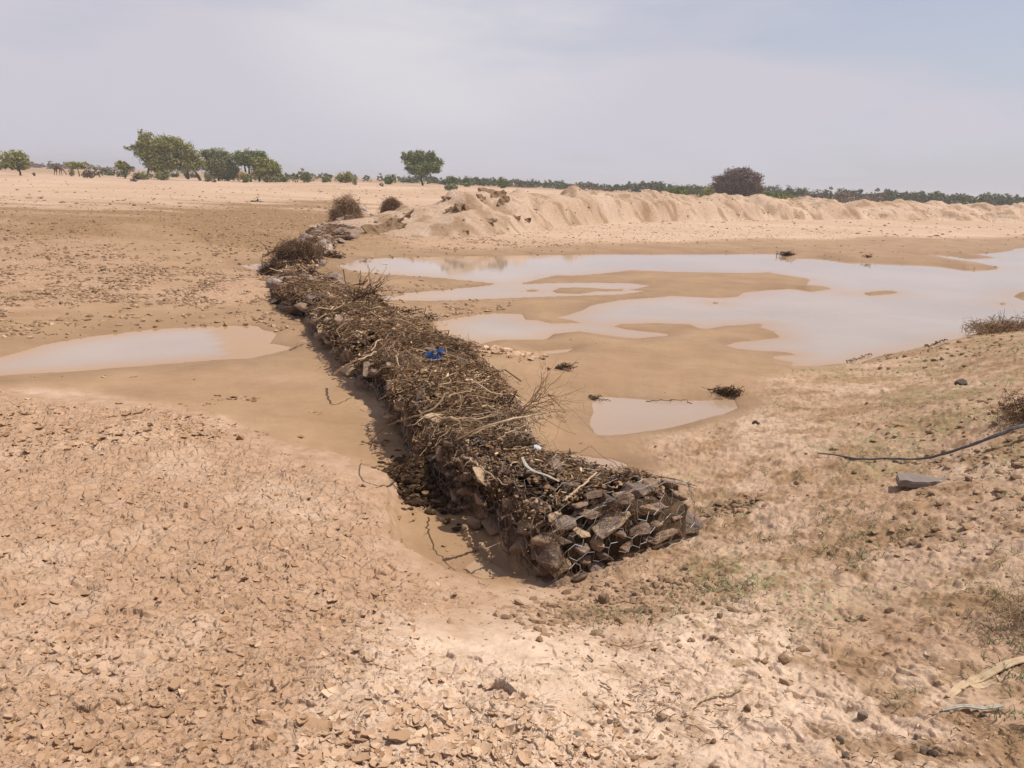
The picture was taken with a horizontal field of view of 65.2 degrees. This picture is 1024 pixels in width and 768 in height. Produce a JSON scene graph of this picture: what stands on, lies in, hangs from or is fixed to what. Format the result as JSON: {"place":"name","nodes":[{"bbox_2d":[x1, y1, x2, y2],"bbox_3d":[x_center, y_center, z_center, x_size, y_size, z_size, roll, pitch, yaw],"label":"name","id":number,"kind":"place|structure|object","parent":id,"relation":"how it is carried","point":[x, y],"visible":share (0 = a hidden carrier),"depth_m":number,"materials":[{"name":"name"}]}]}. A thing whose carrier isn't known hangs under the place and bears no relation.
{"place":"outdoors","nodes":[
{"label":"outdoors","id":0,"kind":"place"},
{"bbox_2d":[0,166,1023,767],"bbox_3d":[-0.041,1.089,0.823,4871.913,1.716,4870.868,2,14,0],"label":"ground","id":1,"kind":"structure","parent":0,"point":[678,362],"depth_m":4.43,"materials":[{"name":"sand"}]},
{"bbox_2d":[0,149,31,174],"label":"acacia tree","id":2,"kind":"object","parent":1,"relation":"on","point":[11,164],"visible":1,"depth_m":123.65,"materials":[{"name":"green plant"}]},
{"bbox_2d":[63,161,89,175],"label":"acacia tree","id":3,"kind":"object","parent":1,"relation":"on","point":[77,165],"visible":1,"depth_m":136.11,"materials":[{"name":"green plant"}]},
{"bbox_2d":[81,169,94,177],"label":"shrub","id":4,"kind":"object","parent":1,"relation":"on","point":[87,173],"visible":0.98,"depth_m":123.53,"materials":[{"name":"green plant"}]},
{"bbox_2d":[93,167,108,176],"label":"shrub","id":5,"kind":"object","parent":1,"relation":"on","point":[100,172],"visible":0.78,"depth_m":138.35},
{"bbox_2d":[114,160,133,178],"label":"acacia tree","id":6,"kind":"object","parent":1,"relation":"on","point":[120,164],"visible":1,"depth_m":130.86,"materials":[{"name":"green plant"}]},
{"bbox_2d":[131,171,153,179],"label":"shrub","id":7,"kind":"object","parent":1,"relation":"on","point":[139,176],"visible":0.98,"depth_m":125.97,"materials":[{"name":"green plant"}]},
{"bbox_2d":[151,169,170,179],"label":"shrub","id":8,"kind":"object","parent":1,"relation":"on","point":[165,174],"visible":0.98,"depth_m":127.91,"materials":[{"name":"green plant"}]},
{"bbox_2d":[123,129,209,180],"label":"acacia tree","id":9,"kind":"object","parent":1,"relation":"on","point":[146,148],"visible":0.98,"depth_m":132.80,"materials":[{"name":"green plant"}]},
{"bbox_2d":[196,146,241,180],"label":"acacia tree","id":10,"kind":"object","parent":1,"relation":"on","point":[218,163],"visible":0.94,"depth_m":139.20,"materials":[{"name":"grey plant"}]},
{"bbox_2d":[240,173,250,182],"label":"shrub","id":11,"kind":"object","parent":1,"relation":"on","point":[245,178],"visible":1,"depth_m":126.98,"materials":[{"name":"green plant"}]},
{"bbox_2d":[230,148,268,181],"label":"acacia tree","id":12,"kind":"object","parent":1,"relation":"on","point":[241,159],"visible":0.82,"depth_m":138.90,"materials":[{"name":"green plant"}]},
{"bbox_2d":[248,155,284,181],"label":"acacia tree","id":13,"kind":"object","parent":1,"relation":"on","point":[263,167],"visible":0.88,"depth_m":139.05,"materials":[{"name":"green plant"}]},
{"bbox_2d":[255,255,303,275],"bbox_3d":[-4.670,-2.208,16.199,1.232,0.842,1.091,2,14,0],"label":"brush heap","id":14,"kind":"object","parent":1,"relation":"on","point":[275,264],"visible":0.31,"depth_m":16.03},
{"bbox_2d":[271,243,325,266],"bbox_3d":[-4.771,-2.773,18.011,1.280,0.582,3.058,-2,15,-17],"label":"gabion","id":15,"kind":"object","parent":1,"relation":"on","point":[323,260],"visible":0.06,"depth_m":17.55,"materials":[{"name":"stone"}]},
{"bbox_2d":[254,231,333,263],"bbox_3d":[-4.819,-2.978,18.406,1.740,1.216,2.992,2,14,0],"label":"brush heap","id":16,"kind":"object","parent":15,"relation":"on","point":[303,249],"visible":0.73,"depth_m":17.42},
{"bbox_2d":[265,265,346,290],"bbox_3d":[-3.858,-1.904,14.928,1.446,0.479,3.985,-2,15,-17],"label":"gabion","id":17,"kind":"object","parent":1,"relation":"on","point":[333,275],"visible":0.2,"depth_m":14.17,"materials":[{"name":"stone"}]},
{"bbox_2d":[298,171,314,182],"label":"shrub","id":18,"kind":"object","parent":1,"relation":"on","point":[304,176],"visible":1,"depth_m":136.98,"materials":[{"name":"green plant"}]},
{"bbox_2d":[291,233,345,254],"bbox_3d":[-5.439,-3.882,22.213,1.374,0.561,5.807,0,14,-8],"label":"gabion","id":19,"kind":"object","parent":1,"relation":"on","point":[330,243],"visible":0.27,"depth_m":22.33,"materials":[{"name":"stone"}]},
{"bbox_2d":[270,284,389,328],"bbox_3d":[-2.699,-1.176,11.947,1.356,0.480,3.174,-5,16,-28],"label":"gabion","id":20,"kind":"object","parent":1,"relation":"on","point":[299,309],"visible":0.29,"depth_m":11.69,"materials":[{"name":"stone"}]},
{"bbox_2d":[299,222,363,239],"bbox_3d":[-6.180,-5.628,29.055,1.904,0.496,8.923,1,14,-5],"label":"gabion","id":21,"kind":"object","parent":1,"relation":"on","point":[355,232],"visible":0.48,"depth_m":26.56,"materials":[{"name":"stone"}]},
{"bbox_2d":[322,250,345,258],"bbox_3d":[-4.636,-3.287,20.381,0.815,0.284,0.729,2,14,0],"label":"driftwood","id":22,"kind":"object","parent":1,"relation":"on","point":[329,254],"visible":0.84,"depth_m":20.27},
{"bbox_2d":[315,265,367,284],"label":"clay slab","id":23,"kind":"structure","parent":1,"relation":"on","point":[354,278],"depth_m":15.50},
{"bbox_2d":[319,193,365,221],"bbox_3d":[-6.303,-6.528,31.073,2.118,1.944,4.249,-3,15,-20],"label":"brush heap","id":24,"kind":"object","parent":1,"relation":"on","point":[350,209],"visible":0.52,"depth_m":31.69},
{"bbox_2d":[332,171,356,182],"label":"shrub","id":25,"kind":"object","parent":1,"relation":"on","point":[347,177],"visible":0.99,"depth_m":141.93,"materials":[{"name":"green plant"}]},
{"bbox_2d":[361,224,390,233],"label":"clay slab","id":26,"kind":"structure","parent":1,"relation":"on","point":[371,228],"depth_m":28.36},
{"bbox_2d":[381,174,397,183],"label":"shrub","id":27,"kind":"object","parent":1,"relation":"on","point":[388,179],"visible":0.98,"depth_m":141.64,"materials":[{"name":"green plant"}]},
{"bbox_2d":[309,310,469,375],"bbox_3d":[-1.589,-0.585,9.394,1.291,0.620,3.408,-4,15,-24],"label":"gabion","id":28,"kind":"object","parent":1,"relation":"on","point":[344,357],"visible":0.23,"depth_m":8.54,"materials":[{"name":"stone"}]},
{"bbox_2d":[334,314,351,324],"bbox_3d":[-1.952,-0.718,9.397,0.295,0.107,0.231,10,40,-19],"label":"stone","id":29,"kind":"object","parent":28,"relation":"on","point":[338,316],"visible":0.23,"depth_m":9.34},
{"bbox_2d":[330,264,403,311],"bbox_3d":[-1.829,-1.140,10.049,0.870,0.830,1.184,-3,15,-20],"label":"branch","id":30,"kind":"object","parent":28,"relation":"on","point":[372,291],"visible":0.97,"depth_m":9.90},
{"bbox_2d":[396,305,425,313],"bbox_3d":[-1.565,-1.142,12.415,0.470,0.152,0.348,-5,16,-26],"label":"driftwood","id":31,"kind":"object","parent":1,"relation":"on","point":[411,310],"visible":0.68,"depth_m":12.38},
{"bbox_2d":[400,150,444,185],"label":"acacia tree","id":32,"kind":"object","parent":1,"relation":"on","point":[419,163],"visible":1,"depth_m":138.39,"materials":[{"name":"green plant"}]},
{"bbox_2d":[423,176,441,183],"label":"shrub","id":33,"kind":"object","parent":1,"relation":"on","point":[431,179],"visible":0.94,"depth_m":190.78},
{"bbox_2d":[352,337,533,458],"bbox_3d":[-0.656,0.097,6.887,1.264,0.552,2.690,-2,15,-15],"label":"gabion","id":34,"kind":"object","parent":1,"relation":"on","point":[365,382],"visible":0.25,"depth_m":7.12,"materials":[{"name":"stone"}]},
{"bbox_2d":[363,361,376,377],"bbox_3d":[-1.318,-0.143,7.536,0.171,0.191,0.042,10,-27,-19],"label":"stone","id":35,"kind":"object","parent":34,"relation":"on","point":[367,366],"visible":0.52,"depth_m":7.51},
{"bbox_2d":[395,395,407,408],"bbox_3d":[-0.841,0.151,6.258,0.112,0.096,0.143,25,1,32],"label":"stone","id":36,"kind":"object","parent":34,"relation":"on","point":[398,403],"visible":0.61,"depth_m":6.22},
{"bbox_2d":[444,175,456,184],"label":"shrub","id":37,"kind":"object","parent":1,"relation":"on","point":[452,180],"visible":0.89,"depth_m":144.75,"materials":[{"name":"green plant"}]},
{"bbox_2d":[443,183,458,190],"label":"shrub","id":38,"kind":"object","parent":1,"relation":"on","point":[449,187],"visible":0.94,"depth_m":101.35,"materials":[{"name":"green plant"}]},
{"bbox_2d":[459,178,471,186],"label":"shrub","id":39,"kind":"object","parent":1,"relation":"on","point":[467,181],"visible":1,"depth_m":144.92,"materials":[{"name":"green plant"}]},
{"bbox_2d":[258,220,678,581],"bbox_3d":[-4.014,-3.018,18.747,3.146,0.880,31.669,-1,14,-13],"label":"brush mat","id":40,"kind":"object","parent":1,"relation":"on","point":[411,477],"visible":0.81,"depth_m":5.90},
{"bbox_2d":[333,351,376,374],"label":"branch","id":41,"kind":"object","parent":40,"relation":"on","point":[340,369],"visible":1,"depth_m":7.31,"materials":[{"name":"brown wood"}]},
{"bbox_2d":[369,392,448,448],"bbox_3d":[-0.786,0.328,5.411,0.634,0.491,0.584,5,14,12],"label":"branch","id":42,"kind":"object","parent":40,"relation":"on","point":[437,404],"visible":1,"depth_m":5.17,"materials":[{"name":"brown wood"}]},
{"bbox_2d":[416,387,425,425],"bbox_3d":[-0.678,0.181,5.948,0.082,0.320,0.029,7,-15,-33],"label":"stone","id":43,"kind":"object","parent":40,"relation":"on","point":[420,392],"visible":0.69,"depth_m":5.94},
{"bbox_2d":[414,413,443,424],"bbox_3d":[-0.534,0.254,5.718,0.398,0.039,0.181,2,30,-24],"label":"stone","id":44,"kind":"object","parent":40,"relation":"on","point":[429,415],"visible":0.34,"depth_m":5.71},
{"bbox_2d":[425,348,444,361],"bbox_3d":[-0.682,-0.262,7.181,0.198,0.053,0.129,-16,55,-25],"label":"plastic scrap","id":45,"kind":"object","parent":40,"relation":"on","point":[430,355],"visible":0.98,"depth_m":7.17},
{"bbox_2d":[411,388,474,404],"bbox_3d":[-0.422,0.098,5.699,0.533,0.121,0.253,-7,17,-33],"label":"branch","id":46,"kind":"object","parent":40,"relation":"on","point":[424,401],"visible":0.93,"depth_m":5.59,"materials":[{"name":"brown wood"}]},
{"bbox_2d":[473,467,497,485],"bbox_3d":[-0.157,0.556,4.793,0.173,0.031,0.157,13,34,-37],"label":"stone","id":47,"kind":"object","parent":40,"relation":"on","point":[480,476],"visible":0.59,"depth_m":4.76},
{"bbox_2d":[428,411,550,461],"bbox_3d":[-0.268,0.451,5.250,0.974,0.600,0.322,6,15,16],"label":"branch","id":48,"kind":"object","parent":40,"relation":"on","point":[468,433],"visible":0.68,"depth_m":5.07,"materials":[{"name":"brown wood"}]},
{"bbox_2d":[497,389,518,415],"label":"branch","id":49,"kind":"object","parent":40,"relation":"on","point":[511,401],"visible":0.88,"depth_m":5.53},
{"bbox_2d":[497,417,544,439],"bbox_3d":[0.101,0.263,5.071,0.105,0.091,0.503,12,17,35],"label":"branch","id":50,"kind":"object","parent":40,"relation":"on","point":[516,427],"visible":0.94,"depth_m":5.03,"materials":[{"name":"brown wood"}]},
{"bbox_2d":[487,359,605,447],"bbox_3d":[0.251,0.195,5.228,0.804,0.824,0.568,-9,18,-39],"label":"branch","id":51,"kind":"object","parent":40,"relation":"on","point":[531,401],"visible":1,"depth_m":5.16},
{"bbox_2d":[462,524,477,550],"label":"branch","id":52,"kind":"object","parent":1,"relation":"on","point":[467,535],"visible":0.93,"depth_m":4.47,"materials":[{"name":"brown wood"}]},
{"bbox_2d":[479,542,499,562],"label":"branch","id":53,"kind":"object","parent":1,"relation":"on","point":[485,549],"visible":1,"depth_m":4.32,"materials":[{"name":"brown wood"}]},
{"bbox_2d":[494,177,509,187],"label":"shrub","id":54,"kind":"object","parent":1,"relation":"on","point":[502,183],"visible":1,"depth_m":145.18,"materials":[{"name":"green plant"}]},
{"bbox_2d":[470,345,547,363],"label":"mud flakes","id":55,"kind":"object","parent":1,"relation":"on","point":[500,350],"visible":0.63,"depth_m":9.33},
{"bbox_2d":[0,263,1017,767],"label":"mud flakes","id":56,"kind":"object","parent":1,"relation":"on","point":[426,731],"visible":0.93,"depth_m":2.54,"materials":[{"name":"soil"}]},
{"bbox_2d":[0,179,1023,767],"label":"clods","id":57,"kind":"object","parent":1,"relation":"on","point":[566,619],"visible":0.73,"depth_m":4.79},
{"bbox_2d":[507,739,518,766],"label":"stick","id":58,"kind":"object","parent":1,"relation":"on","point":[514,750],"visible":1,"depth_m":2.30,"materials":[{"name":"brown wood"}]},
{"bbox_2d":[417,416,704,586],"bbox_3d":[0.255,0.595,5.064,1.186,0.524,2.015,-5,16,-26],"label":"gabion","id":59,"kind":"object","parent":1,"relation":"on","point":[657,530],"visible":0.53,"depth_m":4.39,"materials":[{"name":"stone"}]},
{"bbox_2d":[463,456,507,484],"bbox_3d":[-0.224,0.493,4.543,0.143,0.109,0.741,-3,15,-21],"label":"branch","id":60,"kind":"object","parent":59,"relation":"on","point":[470,458],"visible":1,"depth_m":4.47,"materials":[{"name":"brown wood"}]},
{"bbox_2d":[420,372,599,435],"bbox_3d":[0.001,0.158,5.253,1.170,0.479,0.525,-1,15,-14],"label":"branch","id":61,"kind":"object","parent":59,"relation":"on","point":[473,418],"visible":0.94,"depth_m":5.22,"materials":[{"name":"brown wood"}]},
{"bbox_2d":[521,457,558,481],"bbox_3d":[0.130,0.474,4.455,0.068,0.023,0.467,-4,15,-24],"label":"bark strip","id":62,"kind":"object","parent":59,"relation":"on","point":[526,464],"visible":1,"depth_m":4.43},
{"bbox_2d":[564,472,596,500],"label":"branch","id":63,"kind":"object","parent":59,"relation":"on","point":[576,490],"visible":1,"depth_m":4.21,"materials":[{"name":"brown wood"}]},
{"bbox_2d":[618,495,631,507],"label":"stone","id":64,"kind":"object","parent":59,"relation":"on","point":[624,503],"visible":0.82,"depth_m":4.29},
{"bbox_2d":[639,504,658,513],"bbox_3d":[0.751,0.678,4.431,0.168,0.049,0.122,12,19,-8],"label":"stone","id":65,"kind":"object","parent":59,"relation":"on","point":[652,508],"visible":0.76,"depth_m":4.38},
{"bbox_2d":[554,362,577,370],"bbox_3d":[0.589,-0.197,8.681,0.265,0.102,0.187,2,14,0],"label":"driftwood","id":66,"kind":"object","parent":1,"relation":"on","point":[564,365],"visible":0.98,"depth_m":8.66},
{"bbox_2d":[598,592,609,603],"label":"clod","id":67,"kind":"object","parent":1,"relation":"on","point":[603,598],"visible":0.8,"depth_m":3.78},
{"bbox_2d":[601,630,654,648],"bbox_3d":[0.460,1.016,3.176,0.201,0.102,0.072,10,16,30],"label":"stick","id":68,"kind":"object","parent":1,"relation":"on","point":[622,645],"visible":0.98,"depth_m":3.16,"materials":[{"name":"brown wood"}]},
{"bbox_2d":[624,184,640,191],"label":"shrub","id":69,"kind":"object","parent":1,"relation":"on","point":[632,187],"visible":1,"depth_m":189.24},
{"bbox_2d":[652,181,670,191],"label":"shrub","id":70,"kind":"object","parent":1,"relation":"on","point":[662,188],"visible":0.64,"depth_m":188.20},
{"bbox_2d":[666,183,691,195],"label":"shrub","id":71,"kind":"object","parent":1,"relation":"on","point":[680,190],"visible":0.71,"depth_m":113.91,"materials":[{"name":"green plant"}]},
{"bbox_2d":[687,184,705,193],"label":"shrub","id":72,"kind":"object","parent":1,"relation":"on","point":[697,189],"visible":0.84,"depth_m":174.21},
{"bbox_2d":[696,185,715,197],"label":"shrub","id":73,"kind":"object","parent":1,"relation":"on","point":[706,191],"visible":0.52,"depth_m":117.89,"materials":[{"name":"green plant"}]},
{"bbox_2d":[684,685,743,715],"bbox_3d":[0.661,1.031,2.650,0.283,0.064,0.048,-8,17,-35],"label":"stick","id":74,"kind":"object","parent":1,"relation":"on","point":[702,700],"visible":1,"depth_m":2.67,"materials":[{"name":"brown wood"}]},
{"bbox_2d":[703,384,746,397],"bbox_3d":[2.177,0.073,8.211,0.461,0.139,0.297,2,14,0],"label":"driftwood","id":75,"kind":"object","parent":1,"relation":"on","point":[726,391],"visible":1,"depth_m":8.18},
{"bbox_2d":[709,165,765,196],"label":"dry thorn tree","id":76,"kind":"object","parent":1,"relation":"on","point":[738,183],"visible":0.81,"depth_m":125.54,"materials":[{"name":"brown plant"}]},
{"bbox_2d":[467,333,1023,767],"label":"twig litter","id":77,"kind":"object","parent":1,"relation":"on","point":[475,763],"visible":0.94,"depth_m":2.85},
{"bbox_2d":[760,189,779,198],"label":"shrub","id":78,"kind":"object","parent":1,"relation":"on","point":[773,194],"visible":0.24,"depth_m":120.23,"materials":[{"name":"green plant"}]},
{"bbox_2d":[777,192,795,198],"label":"shrub","id":79,"kind":"object","parent":1,"relation":"on","point":[783,195],"visible":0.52,"depth_m":124.23,"materials":[{"name":"green plant"}]},
{"bbox_2d":[784,188,805,197],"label":"shrub","id":80,"kind":"object","parent":1,"relation":"on","point":[803,192],"visible":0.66,"depth_m":166.51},
{"bbox_2d":[838,188,856,202],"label":"shrub","id":81,"kind":"object","parent":1,"relation":"on","point":[848,197],"visible":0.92,"depth_m":156.05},
{"bbox_2d":[846,189,871,200],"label":"shrub","id":82,"kind":"object","parent":1,"relation":"on","point":[860,191],"visible":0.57,"depth_m":195.95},
{"bbox_2d":[857,711,867,720],"bbox_3d":[1.088,1.031,2.485,0.033,0.028,0.023,1,14,-4],"label":"dung ball","id":83,"kind":"object","parent":1,"relation":"on","point":[862,715],"visible":1,"depth_m":2.48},
{"bbox_2d":[855,188,886,201],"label":"shrub","id":84,"kind":"object","parent":1,"relation":"on","point":[881,194],"visible":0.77,"depth_m":184.97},
{"bbox_2d":[881,191,905,200],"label":"shrub","id":85,"kind":"object","parent":1,"relation":"on","point":[887,196],"visible":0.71,"depth_m":170.18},
{"bbox_2d":[894,751,905,760],"bbox_3d":[1.095,1.050,2.256,0.030,0.050,0.026,-20,-3,-39],"label":"dung ball","id":86,"kind":"object","parent":1,"relation":"on","point":[899,756],"visible":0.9,"depth_m":2.25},
{"bbox_2d":[904,194,930,202],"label":"shrub","id":87,"kind":"object","parent":1,"relation":"on","point":[919,198],"visible":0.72,"depth_m":175.35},
{"bbox_2d":[817,424,1023,459],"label":"hose","id":88,"kind":"object","parent":1,"relation":"on","point":[982,440],"visible":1,"depth_m":4.88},
{"bbox_2d":[896,473,946,487],"bbox_3d":[2.331,0.549,4.542,0.302,0.056,0.136,1,17,5],"label":"flat stone","id":89,"kind":"object","parent":1,"relation":"on","point":[911,480],"visible":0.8,"depth_m":4.50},
{"bbox_2d":[920,745,928,754],"bbox_3d":[1.163,1.036,2.258,0.031,0.034,0.022,39,-8,-22],"label":"dung ball","id":90,"kind":"object","parent":1,"relation":"on","point":[924,749],"visible":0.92,"depth_m":2.25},
{"bbox_2d":[924,191,951,203],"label":"shrub","id":91,"kind":"object","parent":1,"relation":"on","point":[948,200],"visible":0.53,"depth_m":168.41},
{"bbox_2d":[954,379,967,385],"bbox_3d":[3.896,-0.009,6.947,0.096,0.072,0.089,2,14,0],"label":"dung ball","id":92,"kind":"object","parent":1,"relation":"on","point":[960,382],"visible":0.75,"depth_m":6.93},
{"bbox_2d":[954,196,988,204],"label":"shrub","id":93,"kind":"object","parent":1,"relation":"on","point":[979,200],"visible":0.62,"depth_m":146.45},
{"bbox_2d":[941,704,1003,710],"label":"stalk","id":94,"kind":"object","parent":1,"relation":"on","point":[958,706],"visible":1,"depth_m":2.41,"materials":[{"name":"grey plant"}]},
{"bbox_2d":[969,679,997,688],"bbox_3d":[1.522,0.970,2.588,0.098,0.018,0.026,-2,15,-15],"label":"palm leaf base","id":95,"kind":"object","parent":1,"relation":"on","point":[983,685],"visible":1,"depth_m":2.59,"materials":[{"name":"plant"}]},
{"bbox_2d":[945,656,1023,697],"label":"palm leaf base","id":96,"kind":"object","parent":1,"relation":"on","point":[987,673],"visible":0.99,"depth_m":2.63,"materials":[{"name":"plant"}]},
{"bbox_2d":[961,309,1023,336],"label":"brush heap","id":97,"kind":"object","parent":1,"relation":"on","point":[996,327],"visible":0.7,"depth_m":10.94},
{"bbox_2d":[986,192,1002,205],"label":"shrub","id":98,"kind":"object","parent":1,"relation":"on","point":[993,198],"visible":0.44,"depth_m":190.64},
{"bbox_2d":[977,573,1023,639],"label":"brush heap","id":99,"kind":"object","parent":1,"relation":"on","point":[1020,611],"visible":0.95,"depth_m":2.91,"materials":[{"name":"plant"}]},
{"bbox_2d":[987,379,1023,431],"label":"brush heap","id":100,"kind":"object","parent":1,"relation":"on","point":[1007,411],"visible":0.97,"depth_m":5.06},
{"bbox_2d":[995,194,1015,204],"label":"shrub","id":101,"kind":"object","parent":1,"relation":"on","point":[1000,201],"visible":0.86,"depth_m":180.25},
{"bbox_2d":[1006,194,1023,202],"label":"shrub","id":102,"kind":"object","parent":1,"relation":"on","point":[1016,198],"visible":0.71,"depth_m":185.38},
{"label":"stone","id":103,"kind":"object","parent":1,"relation":"on","visible":0},
{"bbox_2d":[259,238,297,262],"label":"branch","id":104,"kind":"object","parent":103,"relation":"on","point":[276,247],"visible":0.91,"depth_m":16.82,"materials":[{"name":"brown wood"}]},
{"bbox_2d":[0,248,1023,578],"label":"water","id":105,"kind":"structure","parent":0,"point":[844,318],"depth_m":13.91,"materials":[{"name":"liquid"}]},
{"bbox_2d":[0,0,1023,198],"label":"sky","id":106,"kind":"structure","parent":0,"point":[909,96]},
{"bbox_2d":[223,185,1023,237],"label":"embankment","id":107,"kind":"structure","parent":0,"point":[649,205],"depth_m":47.45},
{"bbox_2d":[376,196,403,213],"bbox_3d":[-5.671,-8.254,37.254,1.361,1.257,1.350,2,14,0],"label":"brush heap","id":108,"kind":"object","parent":107,"relation":"on","point":[390,204],"visible":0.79,"depth_m":36.95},
{"bbox_2d":[380,222,406,229],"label":"clay slab","id":109,"kind":"structure","parent":107,"relation":"on","point":[394,225],"depth_m":28.73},
{"bbox_2d":[386,216,404,222],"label":"clay slab","id":110,"kind":"structure","parent":107,"relation":"on","point":[398,220],"depth_m":29.16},
{"bbox_2d":[454,203,469,211],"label":"clay slab","id":111,"kind":"structure","parent":107,"relation":"on","point":[459,207],"depth_m":30.27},
{"bbox_2d":[491,190,506,197],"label":"clay slab","id":112,"kind":"structure","parent":107,"relation":"on","point":[501,193],"depth_m":34.97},
{"bbox_2d":[497,196,509,205],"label":"clay slab","id":113,"kind":"structure","parent":107,"relation":"on","point":[503,200],"depth_m":34.43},
{"bbox_2d":[565,335,1023,737],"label":"grass","id":114,"kind":"structure","parent":0,"point":[989,627],"depth_m":3.79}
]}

